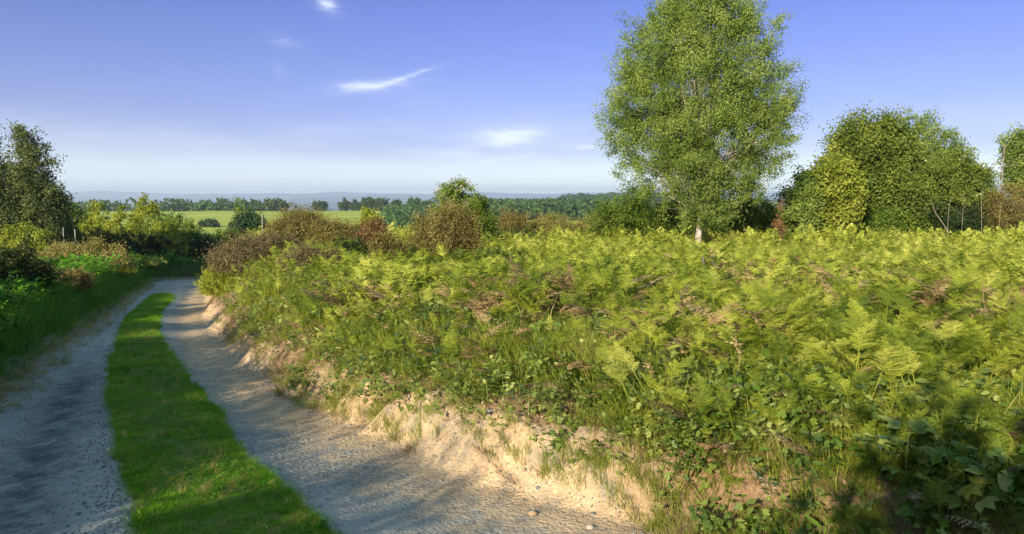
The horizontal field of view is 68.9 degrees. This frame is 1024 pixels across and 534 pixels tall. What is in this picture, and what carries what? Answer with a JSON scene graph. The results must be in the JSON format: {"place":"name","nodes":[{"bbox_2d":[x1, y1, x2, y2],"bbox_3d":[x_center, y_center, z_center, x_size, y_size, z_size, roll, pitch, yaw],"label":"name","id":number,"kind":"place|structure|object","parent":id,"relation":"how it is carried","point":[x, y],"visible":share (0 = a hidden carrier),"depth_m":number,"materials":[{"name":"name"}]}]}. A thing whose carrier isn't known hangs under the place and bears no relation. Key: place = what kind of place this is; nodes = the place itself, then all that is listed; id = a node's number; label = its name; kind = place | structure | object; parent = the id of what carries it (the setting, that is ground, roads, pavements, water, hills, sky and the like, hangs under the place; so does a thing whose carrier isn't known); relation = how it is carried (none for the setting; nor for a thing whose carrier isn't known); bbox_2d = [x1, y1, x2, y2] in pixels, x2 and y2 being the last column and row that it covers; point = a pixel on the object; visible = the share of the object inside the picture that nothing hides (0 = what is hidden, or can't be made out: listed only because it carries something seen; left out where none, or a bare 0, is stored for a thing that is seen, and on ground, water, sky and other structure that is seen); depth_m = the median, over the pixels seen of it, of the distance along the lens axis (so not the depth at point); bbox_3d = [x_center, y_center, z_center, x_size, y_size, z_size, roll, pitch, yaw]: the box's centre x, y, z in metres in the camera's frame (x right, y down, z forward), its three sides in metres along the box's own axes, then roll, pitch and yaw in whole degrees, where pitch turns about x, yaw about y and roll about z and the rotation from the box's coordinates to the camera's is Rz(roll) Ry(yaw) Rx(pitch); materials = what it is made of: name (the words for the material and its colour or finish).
{"place":"outdoors","nodes":[
{"label":"outdoors","id":0,"kind":"place"},
{"bbox_2d":[0,277,800,533],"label":"gravel track","id":1,"kind":"structure","parent":0,"point":[186,307],"depth_m":5.32,"materials":[{"name":"grey gravel"}]},
{"bbox_2d":[115,294,327,533],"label":"grass strip","id":2,"kind":"object","parent":1,"relation":"on","point":[210,517],"depth_m":5.03,"materials":[{"name":"green plant"}]},
{"bbox_2d":[99,305,191,372],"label":"grass","id":3,"kind":"structure","parent":2,"relation":"on","point":[130,316],"depth_m":12.53,"materials":[{"name":"green plant"}]},
{"bbox_2d":[136,292,175,306],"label":"grass","id":4,"kind":"structure","parent":2,"relation":"on","point":[165,299],"depth_m":24.97,"materials":[{"name":"green plant"}]},
{"bbox_2d":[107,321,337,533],"bbox_3d":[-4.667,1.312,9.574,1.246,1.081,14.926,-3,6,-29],"label":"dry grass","id":5,"kind":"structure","parent":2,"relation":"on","point":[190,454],"depth_m":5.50,"materials":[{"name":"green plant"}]},
{"bbox_2d":[99,331,347,533],"bbox_3d":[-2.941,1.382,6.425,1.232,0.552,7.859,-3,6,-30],"label":"grass","id":6,"kind":"structure","parent":2,"relation":"on","point":[126,474],"depth_m":5.25,"materials":[{"name":"green plant"}]},
{"bbox_2d":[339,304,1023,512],"bbox_3d":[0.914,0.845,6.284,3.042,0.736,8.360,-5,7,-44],"label":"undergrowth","id":7,"kind":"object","parent":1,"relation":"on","point":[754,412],"visible":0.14,"depth_m":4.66,"materials":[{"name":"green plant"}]},
{"bbox_2d":[0,191,1018,421],"bbox_3d":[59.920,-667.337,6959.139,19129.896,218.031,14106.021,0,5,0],"label":"ground","id":8,"kind":"structure","parent":0,"point":[331,199],"depth_m":8630.32,"materials":[{"name":"green plant"}]},
{"bbox_2d":[0,233,37,327],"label":"gorse bush","id":9,"kind":"object","parent":8,"relation":"on","point":[8,291],"visible":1,"depth_m":9.54,"materials":[{"name":"green plant"}]},
{"bbox_2d":[0,221,54,255],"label":"sallow shrub","id":10,"kind":"object","parent":8,"relation":"on","point":[12,239],"visible":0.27,"depth_m":35.95,"materials":[{"name":"green plant"}]},
{"bbox_2d":[0,229,69,290],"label":"gorse bush","id":11,"kind":"object","parent":8,"relation":"on","point":[23,263],"visible":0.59,"depth_m":16.89,"materials":[{"name":"green plant"}]},
{"bbox_2d":[0,119,88,248],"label":"birch tree","id":12,"kind":"object","parent":8,"relation":"on","point":[30,193],"visible":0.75,"depth_m":41.08,"materials":[{"name":"green plant"}]},
{"bbox_2d":[49,263,100,291],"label":"gorse bush","id":13,"kind":"object","parent":8,"relation":"on","point":[85,280],"visible":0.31,"depth_m":19.99,"materials":[{"name":"brown plant"}]},
{"bbox_2d":[0,281,154,414],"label":"dry grass","id":14,"kind":"structure","parent":8,"relation":"on","point":[49,363],"depth_m":11.35,"materials":[{"name":"green plant"}]},
{"bbox_2d":[34,235,143,271],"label":"gorse bush","id":15,"kind":"object","parent":8,"relation":"on","point":[64,250],"visible":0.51,"depth_m":32.82,"materials":[{"name":"green plant"}]},
{"bbox_2d":[0,249,185,305],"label":"undergrowth","id":16,"kind":"object","parent":8,"relation":"on","point":[86,262],"visible":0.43,"depth_m":27.85,"materials":[{"name":"green plant"}]},
{"bbox_2d":[78,199,115,240],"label":"young birch","id":17,"kind":"object","parent":8,"relation":"on","point":[94,220],"visible":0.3,"depth_m":57.43,"materials":[{"name":"green plant"}]},
{"bbox_2d":[0,259,207,391],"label":"grass","id":18,"kind":"structure","parent":8,"relation":"on","point":[102,300],"depth_m":15.32,"materials":[{"name":"green plant"}]},
{"bbox_2d":[0,256,209,353],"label":"undergrowth","id":19,"kind":"object","parent":8,"relation":"on","point":[31,293],"visible":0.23,"depth_m":15.96,"materials":[{"name":"green plant"}]},
{"bbox_2d":[70,226,142,256],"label":"gorse bush","id":20,"kind":"object","parent":8,"relation":"on","point":[109,236],"visible":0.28,"depth_m":44.86,"materials":[{"name":"brown plant"}]},
{"bbox_2d":[99,204,151,238],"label":"sallow shrub","id":21,"kind":"object","parent":8,"relation":"on","point":[111,223],"visible":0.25,"depth_m":55.68,"materials":[{"name":"green plant"}]},
{"bbox_2d":[116,191,165,232],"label":"young birch","id":22,"kind":"object","parent":8,"relation":"on","point":[150,209],"visible":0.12,"depth_m":59.63,"materials":[{"name":"green plant"}]},
{"bbox_2d":[111,227,181,258],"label":"gorse bush","id":23,"kind":"object","parent":8,"relation":"on","point":[148,244],"visible":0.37,"depth_m":49.91,"materials":[{"name":"green plant"}]},
{"bbox_2d":[132,216,201,261],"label":"sallow shrub","id":24,"kind":"object","parent":8,"relation":"on","point":[175,235],"visible":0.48,"depth_m":52.70,"materials":[{"name":"green plant"}]},
{"bbox_2d":[140,210,199,250],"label":"sallow shrub","id":25,"kind":"object","parent":8,"relation":"on","point":[187,224],"visible":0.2,"depth_m":55.55,"materials":[{"name":"green plant"}]},
{"bbox_2d":[164,201,193,210],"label":"hedgerow tree","id":26,"kind":"object","parent":8,"relation":"on","point":[178,206],"visible":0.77,"depth_m":587.66,"materials":[{"name":"green plant"}]},
{"bbox_2d":[163,232,225,261],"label":"gorse bush","id":27,"kind":"object","parent":8,"relation":"on","point":[199,244],"visible":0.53,"depth_m":53.41,"materials":[{"name":"green plant"}]},
{"bbox_2d":[166,224,226,247],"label":"sallow shrub","id":28,"kind":"object","parent":8,"relation":"on","point":[190,232],"visible":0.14,"depth_m":54.81,"materials":[{"name":"green plant"}]},
{"bbox_2d":[189,199,221,210],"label":"hedgerow tree","id":29,"kind":"object","parent":8,"relation":"on","point":[204,205],"visible":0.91,"depth_m":586.74,"materials":[{"name":"green plant"}]},
{"bbox_2d":[192,257,250,296],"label":"leafy bush","id":30,"kind":"object","parent":8,"relation":"on","point":[207,281],"visible":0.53,"depth_m":20.64,"materials":[{"name":"green plant"}]},
{"bbox_2d":[226,206,268,236],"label":"thorn tree","id":31,"kind":"object","parent":8,"relation":"on","point":[244,221],"visible":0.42,"depth_m":69.19,"materials":[{"name":"green plant"}]},
{"bbox_2d":[194,226,320,277],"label":"broom bush","id":32,"kind":"object","parent":8,"relation":"on","point":[236,252],"visible":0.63,"depth_m":20.46,"materials":[{"name":"plant"}]},
{"bbox_2d":[262,197,289,210],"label":"tree","id":33,"kind":"object","parent":8,"relation":"on","point":[269,204],"visible":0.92,"depth_m":583.50,"materials":[{"name":"green plant"}]},
{"bbox_2d":[259,198,329,244],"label":"gorse bush","id":34,"kind":"object","parent":8,"relation":"on","point":[300,222],"visible":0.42,"depth_m":25.66,"materials":[{"name":"brown plant"}]},
{"bbox_2d":[274,238,346,274],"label":"broom bush","id":35,"kind":"object","parent":8,"relation":"on","point":[301,255],"visible":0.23,"depth_m":16.37,"materials":[{"name":"green plant"}]},
{"bbox_2d":[304,213,368,245],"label":"gorse bush","id":36,"kind":"object","parent":8,"relation":"on","point":[330,232],"visible":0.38,"depth_m":23.75,"materials":[{"name":"brown plant"}]},
{"bbox_2d":[326,229,372,260],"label":"gorse bush","id":37,"kind":"object","parent":8,"relation":"on","point":[357,245],"visible":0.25,"depth_m":16.92,"materials":[{"name":"green plant"}]},
{"bbox_2d":[69,196,665,211],"bbox_3d":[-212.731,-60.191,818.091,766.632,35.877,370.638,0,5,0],"label":"wood","id":38,"kind":"object","parent":8,"relation":"on","point":[86,204],"visible":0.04,"depth_m":654.21,"materials":[{"name":"green plant"}]},
{"bbox_2d":[352,206,389,232],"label":"leafy bush","id":39,"kind":"object","parent":8,"relation":"on","point":[370,213],"visible":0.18,"depth_m":24.86,"materials":[{"name":"green plant"}]},
{"bbox_2d":[350,214,392,252],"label":"gorse bush","id":40,"kind":"object","parent":8,"relation":"on","point":[374,227],"visible":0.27,"depth_m":20.84,"materials":[{"name":"brown plant"}]},
{"bbox_2d":[363,221,413,263],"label":"gorse bush","id":41,"kind":"object","parent":8,"relation":"on","point":[380,241],"visible":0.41,"depth_m":15.89,"materials":[{"name":"green plant"}]},
{"bbox_2d":[374,204,461,228],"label":"wood","id":42,"kind":"object","parent":8,"relation":"on","point":[402,215],"visible":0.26,"depth_m":355.16,"materials":[{"name":"green plant"}]},
{"bbox_2d":[398,196,490,262],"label":"gorse bush","id":43,"kind":"object","parent":8,"relation":"on","point":[450,230],"visible":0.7,"depth_m":16.76,"materials":[{"name":"brown plant"}]},
{"bbox_2d":[427,174,487,216],"bbox_3d":[-2.115,-1.953,28.945,2.420,3.227,1.867,0,5,0],"label":"ash tree","id":44,"kind":"object","parent":8,"relation":"on","point":[451,190],"visible":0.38,"depth_m":28.66,"materials":[{"name":"green plant"}]},
{"bbox_2d":[329,260,604,334],"bbox_3d":[-0.050,0.332,8.375,2.426,0.848,3.325,3,6,29],"label":"dead bracken","id":45,"kind":"object","parent":8,"relation":"on","point":[482,306],"visible":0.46,"depth_m":7.70,"materials":[{"name":"brown plant"}]},
{"bbox_2d":[461,194,504,242],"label":"leafy bush","id":46,"kind":"object","parent":8,"relation":"on","point":[482,206],"visible":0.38,"depth_m":26.75,"materials":[{"name":"green plant"}]},
{"bbox_2d":[494,205,535,235],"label":"gorse bush","id":47,"kind":"object","parent":8,"relation":"on","point":[509,220],"visible":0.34,"depth_m":34.68,"materials":[{"name":"brown plant"}]},
{"bbox_2d":[527,209,575,236],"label":"gorse bush","id":48,"kind":"object","parent":8,"relation":"on","point":[545,222],"visible":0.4,"depth_m":35.67,"materials":[{"name":"green plant"}]},
{"bbox_2d":[480,197,657,216],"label":"wood","id":49,"kind":"object","parent":8,"relation":"on","point":[572,207],"visible":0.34,"depth_m":412.01,"materials":[{"name":"green plant"}]},
{"bbox_2d":[477,255,674,322],"bbox_3d":[0.839,0.291,8.545,2.543,0.859,1.979,0,5,0],"label":"dead bracken","id":50,"kind":"object","parent":8,"relation":"on","point":[564,282],"visible":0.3,"depth_m":8.35,"materials":[{"name":"brown plant"}]},
{"bbox_2d":[212,221,1023,264],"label":"bracken","id":51,"kind":"object","parent":8,"relation":"on","point":[923,237],"visible":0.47,"depth_m":27.02,"materials":[{"name":"green plant"}]},
{"bbox_2d":[213,232,1023,343],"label":"bracken","id":52,"kind":"object","parent":8,"relation":"on","point":[994,263],"visible":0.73,"depth_m":12.38,"materials":[{"name":"green plant"}]},
{"bbox_2d":[581,181,673,238],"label":"sallow shrub","id":53,"kind":"object","parent":8,"relation":"on","point":[632,208],"visible":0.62,"depth_m":32.56,"materials":[{"name":"green plant"}]},
{"bbox_2d":[553,192,731,209],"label":"wood","id":54,"kind":"object","parent":8,"relation":"on","point":[580,195],"visible":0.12,"depth_m":1209.23,"materials":[{"name":"green plant"}]},
{"bbox_2d":[281,259,1022,332],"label":"dry grass","id":55,"kind":"structure","parent":8,"relation":"on","point":[626,306],"depth_m":9.08,"materials":[{"name":"plant"}]},
{"bbox_2d":[587,287,723,341],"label":"bracken fern","id":56,"kind":"object","parent":8,"relation":"on","point":[668,323],"visible":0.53,"depth_m":6.03,"materials":[{"name":"green plant"}]},
{"bbox_2d":[634,194,702,240],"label":"sallow shrub","id":57,"kind":"object","parent":8,"relation":"on","point":[674,221],"visible":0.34,"depth_m":32.52,"materials":[{"name":"green plant"}]},
{"bbox_2d":[559,282,787,370],"bbox_3d":[1.298,0.453,6.073,1.734,0.790,1.814,3,6,32],"label":"dead bracken","id":58,"kind":"object","parent":8,"relation":"on","point":[715,320],"visible":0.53,"depth_m":5.88,"materials":[{"name":"brown plant"}]},
{"bbox_2d":[587,0,813,242],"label":"broadleaf tree","id":59,"kind":"object","parent":8,"relation":"on","point":[693,151],"visible":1,"depth_m":28.67,"materials":[{"name":"green plant"}]},
{"bbox_2d":[672,295,771,356],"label":"bracken fern","id":60,"kind":"object","parent":8,"relation":"on","point":[689,320],"visible":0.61,"depth_m":5.79,"materials":[{"name":"green plant"}]},
{"bbox_2d":[705,191,798,236],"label":"sallow shrub","id":61,"kind":"object","parent":8,"relation":"on","point":[758,221],"visible":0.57,"depth_m":32.48,"materials":[{"name":"green plant"}]},
{"bbox_2d":[698,300,841,345],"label":"bracken fern","id":62,"kind":"object","parent":8,"relation":"on","point":[773,318],"visible":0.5,"depth_m":5.85,"materials":[{"name":"green plant"}]},
{"bbox_2d":[770,199,788,239],"bbox_3d":[10.700,-1.577,29.957,0.869,2.326,0.910,-1,5,-13],"label":"young conifer","id":63,"kind":"object","parent":8,"relation":"on","point":[778,226],"visible":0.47,"depth_m":29.93,"materials":[{"name":"brown plant"}]},
{"bbox_2d":[662,246,901,290],"bbox_3d":[4.262,0.030,13.367,4.133,0.974,6.944,-1,5,-14],"label":"dead bracken","id":64,"kind":"object","parent":8,"relation":"on","point":[724,263],"visible":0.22,"depth_m":12.02,"materials":[{"name":"brown plant"}]},
{"bbox_2d":[777,165,826,232],"bbox_3d":[12.251,-2.380,31.362,2.188,3.802,1.756,0,5,0],"label":"hazel tree","id":65,"kind":"object","parent":8,"relation":"on","point":[802,209],"visible":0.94,"depth_m":31.22,"materials":[{"name":"green plant"}]},
{"bbox_2d":[774,139,871,236],"bbox_3d":[13.649,-3.051,32.296,3.556,4.987,3.482,-3,6,-32],"label":"hazel tree","id":66,"kind":"object","parent":8,"relation":"on","point":[844,193],"visible":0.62,"depth_m":31.60,"materials":[{"name":"green plant"}]},
{"bbox_2d":[737,267,989,323],"bbox_3d":[3.950,0.407,8.145,1.942,0.738,2.770,-3,6,-29],"label":"dead bracken","id":67,"kind":"object","parent":8,"relation":"on","point":[827,290],"visible":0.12,"depth_m":8.51,"materials":[{"name":"brown plant"}]},
{"bbox_2d":[803,299,959,413],"bbox_3d":[2.265,0.586,4.695,1.070,0.619,0.889,-4,7,-37],"label":"bracken fern","id":68,"kind":"object","parent":8,"relation":"on","point":[874,362],"visible":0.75,"depth_m":4.67,"materials":[{"name":"green plant"}]},
{"bbox_2d":[814,99,961,232],"bbox_3d":[18.157,-4.460,36.573,7.448,7.305,7.176,0,5,0],"label":"sycamore tree","id":69,"kind":"object","parent":8,"relation":"on","point":[883,151],"visible":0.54,"depth_m":35.40,"materials":[{"name":"green plant"}]},
{"bbox_2d":[857,196,932,235],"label":"gorse bush","id":70,"kind":"object","parent":8,"relation":"on","point":[883,223],"visible":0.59,"depth_m":34.07,"materials":[{"name":"green plant"}]},
{"bbox_2d":[835,281,960,344],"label":"bracken fern","id":71,"kind":"object","parent":8,"relation":"on","point":[902,306],"visible":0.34,"depth_m":6.36,"materials":[{"name":"green plant"}]},
{"bbox_2d":[798,260,1016,308],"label":"dead bracken","id":72,"kind":"object","parent":8,"relation":"on","point":[824,271],"visible":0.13,"depth_m":9.96,"materials":[{"name":"brown plant"}]},
{"bbox_2d":[810,310,1023,380],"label":"bracken fern","id":73,"kind":"object","parent":8,"relation":"on","point":[996,358],"visible":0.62,"depth_m":4.75,"materials":[{"name":"green plant"}]},
{"bbox_2d":[836,273,1023,332],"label":"dead bracken","id":74,"kind":"object","parent":8,"relation":"on","point":[926,300],"visible":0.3,"depth_m":6.80,"materials":[{"name":"brown plant"}]},
{"bbox_2d":[859,351,1004,406],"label":"fern","id":75,"kind":"object","parent":8,"relation":"on","point":[984,370],"visible":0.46,"depth_m":4.31,"materials":[{"name":"green plant"}]},
{"bbox_2d":[897,105,986,159],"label":"ash tree","id":76,"kind":"object","parent":8,"relation":"on","point":[937,147],"visible":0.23,"depth_m":41.95,"materials":[{"name":"green plant"}]},
{"bbox_2d":[898,144,1005,232],"bbox_3d":[20.863,-3.321,35.929,5.177,5.111,4.968,-4,7,-36],"label":"elder tree","id":77,"kind":"object","parent":8,"relation":"on","point":[972,175],"visible":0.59,"depth_m":34.75,"materials":[{"name":"green plant"}]},
{"bbox_2d":[917,195,992,236],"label":"gorse bush","id":78,"kind":"object","parent":8,"relation":"on","point":[971,218],"visible":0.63,"depth_m":33.73,"materials":[{"name":"green plant"}]},
{"bbox_2d":[899,303,1023,382],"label":"bracken fern","id":79,"kind":"object","parent":8,"relation":"on","point":[954,345],"visible":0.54,"depth_m":5.46,"materials":[{"name":"green plant"}]},
{"bbox_2d":[974,177,1023,235],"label":"gorse bush","id":80,"kind":"object","parent":8,"relation":"on","point":[1007,215],"visible":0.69,"depth_m":33.66,"materials":[{"name":"plant"}]},
{"bbox_2d":[990,121,1023,212],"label":"ash tree","id":81,"kind":"object","parent":8,"relation":"on","point":[1013,154],"visible":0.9,"depth_m":41.41,"materials":[{"name":"green plant"}]},
{"bbox_2d":[0,0,1023,194],"label":"sky","id":82,"kind":"structure","parent":0,"point":[147,96],"materials":[{"name":"blue"}]},
{"bbox_2d":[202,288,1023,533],"bbox_3d":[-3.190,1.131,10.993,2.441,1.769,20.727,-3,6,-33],"label":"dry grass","id":83,"kind":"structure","parent":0,"point":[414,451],"depth_m":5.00,"materials":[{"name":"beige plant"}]},
{"bbox_2d":[204,266,1023,533],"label":"sandy bank","id":84,"kind":"structure","parent":0,"point":[747,490],"depth_m":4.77,"materials":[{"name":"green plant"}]},
{"bbox_2d":[284,337,378,405],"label":"bramble plant","id":85,"kind":"object","parent":84,"relation":"on","point":[349,373],"visible":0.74,"depth_m":7.22,"materials":[{"name":"green plant"}]},
{"bbox_2d":[247,269,449,401],"bbox_3d":[-2.045,0.733,9.418,2.330,1.233,3.775,0,5,0],"label":"dead bracken","id":86,"kind":"object","parent":84,"relation":"on","point":[254,351],"visible":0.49,"depth_m":9.06,"materials":[{"name":"brown plant"}]},
{"bbox_2d":[394,321,474,373],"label":"bramble plant","id":87,"kind":"object","parent":84,"relation":"on","point":[436,349],"visible":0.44,"depth_m":6.71,"materials":[{"name":"green plant"}]},
{"bbox_2d":[223,252,946,326],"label":"undergrowth","id":88,"kind":"object","parent":84,"relation":"on","point":[293,279],"visible":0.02,"depth_m":13.82,"materials":[{"name":"green plant"}]},
{"bbox_2d":[206,297,1022,533],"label":"soil clods","id":89,"kind":"object","parent":84,"relation":"on","point":[564,408],"visible":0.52,"depth_m":5.20,"materials":[{"name":"brown soil"}]},
{"bbox_2d":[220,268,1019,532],"bbox_3d":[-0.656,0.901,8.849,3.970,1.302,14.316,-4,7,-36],"label":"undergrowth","id":90,"kind":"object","parent":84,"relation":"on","point":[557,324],"visible":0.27,"depth_m":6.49,"materials":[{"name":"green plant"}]},
{"bbox_2d":[237,266,1023,533],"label":"dead bracken","id":91,"kind":"object","parent":84,"relation":"on","point":[648,364],"visible":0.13,"depth_m":5.24,"materials":[{"name":"brown plant"}]},
{"bbox_2d":[247,274,1023,533],"bbox_3d":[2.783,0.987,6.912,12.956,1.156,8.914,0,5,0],"label":"undergrowth","id":92,"kind":"object","parent":84,"relation":"on","point":[706,522],"visible":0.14,"depth_m":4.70,"materials":[{"name":"green plant"}]},
{"bbox_2d":[316,255,1023,533],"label":"bracken","id":93,"kind":"object","parent":84,"relation":"on","point":[958,289],"visible":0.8,"depth_m":5.58,"materials":[{"name":"green plant"}]},
{"bbox_2d":[630,385,740,452],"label":"woodrush clump","id":94,"kind":"object","parent":84,"relation":"on","point":[716,439],"visible":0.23,"depth_m":4.36,"materials":[{"name":"green plant"}]},
{"bbox_2d":[740,348,821,403],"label":"bindweed plant","id":95,"kind":"object","parent":84,"relation":"on","point":[765,352],"visible":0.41,"depth_m":4.63,"materials":[{"name":"green plant"}]},
{"bbox_2d":[714,482,861,533],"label":"grass clump","id":96,"kind":"object","parent":84,"relation":"on","point":[787,523],"visible":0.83,"depth_m":3.71,"materials":[{"name":"green plant"}]},
{"bbox_2d":[580,355,1023,533],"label":"grass","id":97,"kind":"structure","parent":84,"relation":"on","point":[837,469],"depth_m":3.98,"materials":[{"name":"green plant"}]},
{"bbox_2d":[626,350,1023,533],"bbox_3d":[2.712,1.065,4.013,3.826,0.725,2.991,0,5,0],"label":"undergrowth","id":98,"kind":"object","parent":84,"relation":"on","point":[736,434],"visible":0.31,"depth_m":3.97,"materials":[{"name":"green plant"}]},
{"bbox_2d":[877,415,1013,522],"bbox_3d":[2.032,1.121,3.428,0.460,0.670,0.858,0,5,0],"label":"bramble plant","id":99,"kind":"object","parent":84,"relation":"on","point":[987,501],"visible":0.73,"depth_m":3.45,"materials":[{"name":"green plant"}]},
{"bbox_2d":[876,393,1023,504],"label":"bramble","id":100,"kind":"object","parent":84,"relation":"on","point":[981,445],"visible":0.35,"depth_m":3.73,"materials":[{"name":"green plant"}]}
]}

